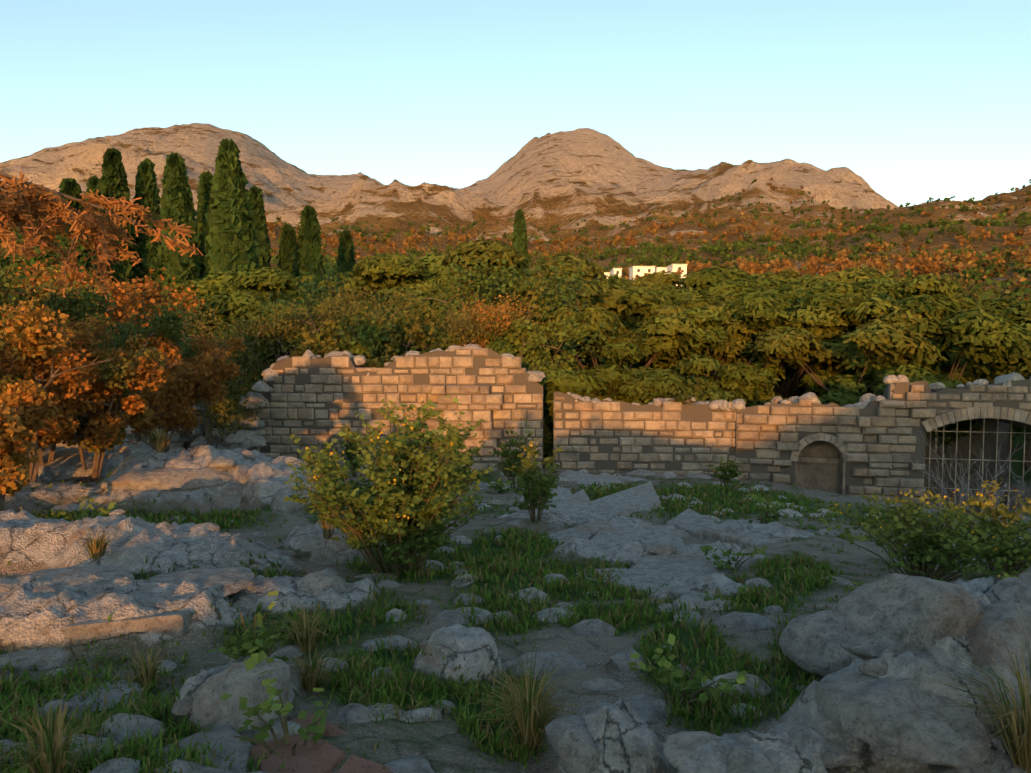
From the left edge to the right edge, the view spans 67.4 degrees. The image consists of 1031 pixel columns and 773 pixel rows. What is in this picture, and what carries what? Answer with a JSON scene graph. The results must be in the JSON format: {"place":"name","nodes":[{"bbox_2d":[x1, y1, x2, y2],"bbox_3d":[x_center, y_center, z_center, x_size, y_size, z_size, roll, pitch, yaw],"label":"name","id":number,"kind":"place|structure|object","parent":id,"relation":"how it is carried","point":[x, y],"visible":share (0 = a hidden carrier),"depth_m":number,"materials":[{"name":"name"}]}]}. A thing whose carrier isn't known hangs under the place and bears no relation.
{"place":"outdoors","nodes":[
{"label":"outdoors","id":0,"kind":"place"},
{"bbox_2d":[0,394,1030,772],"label":"terrain","id":1,"kind":"structure","parent":0,"point":[30,542],"depth_m":5.05,"materials":[{"name":"grey stone"}]},
{"bbox_2d":[60,471,790,772],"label":"rock slabs","id":2,"kind":"structure","parent":1,"relation":"on","point":[660,570],"depth_m":6.97,"materials":[{"name":"grey stone"}]},
{"bbox_2d":[0,445,1030,772],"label":"rocks","id":3,"kind":"object","parent":1,"relation":"on","point":[902,719],"visible":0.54,"depth_m":3.84,"materials":[{"name":"grey stone"}]},
{"bbox_2d":[0,448,1030,772],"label":"grass","id":4,"kind":"structure","parent":1,"relation":"on","point":[18,708],"depth_m":4.77,"materials":[{"name":"green plant"}]},
{"bbox_2d":[0,172,1030,743],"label":"shrub foliage","id":5,"kind":"object","parent":1,"relation":"on","point":[410,504],"visible":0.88,"depth_m":7.06,"materials":[{"name":"green plant"}]},
{"bbox_2d":[0,172,1030,754],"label":"shrubs","id":6,"kind":"object","parent":1,"relation":"on","point":[328,530],"visible":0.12,"depth_m":10.44,"materials":[{"name":"plant"}]},
{"bbox_2d":[0,138,1030,495],"bbox_3d":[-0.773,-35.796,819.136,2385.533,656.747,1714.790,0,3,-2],"label":"forest foliage","id":7,"kind":"object","parent":1,"relation":"on","point":[698,320],"visible":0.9,"depth_m":29.30,"materials":[{"name":"green plant"}]},
{"bbox_2d":[0,427,1030,772],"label":"dry grass tufts","id":8,"kind":"object","parent":1,"relation":"on","point":[52,753],"visible":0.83,"depth_m":3.31,"materials":[{"name":"green plant"}]},
{"bbox_2d":[125,344,1030,478],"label":"rubble stones","id":9,"kind":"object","parent":1,"relation":"on","point":[251,436],"depth_m":21.46,"materials":[{"name":"grey stone"}]},
{"bbox_2d":[140,348,1030,514],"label":"ruin walls","id":10,"kind":"structure","parent":1,"relation":"on","point":[871,449],"depth_m":21.45,"materials":[{"name":"stone"}]},
{"bbox_2d":[0,123,1030,393],"bbox_3d":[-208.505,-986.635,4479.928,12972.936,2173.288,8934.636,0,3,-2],"label":"mountain terrain","id":11,"kind":"structure","parent":0,"point":[554,179],"depth_m":1865.40,"materials":[{"name":"brown stone"}]},
{"bbox_2d":[597,264,687,285],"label":"houses","id":12,"kind":"structure","parent":11,"relation":"on","point":[638,270],"depth_m":334.50,"materials":[{"name":"white paint"}]},
{"bbox_2d":[0,0,1030,206],"label":"sky","id":13,"kind":"structure","parent":0,"point":[921,100],"materials":[{"name":"blue"}]}
]}

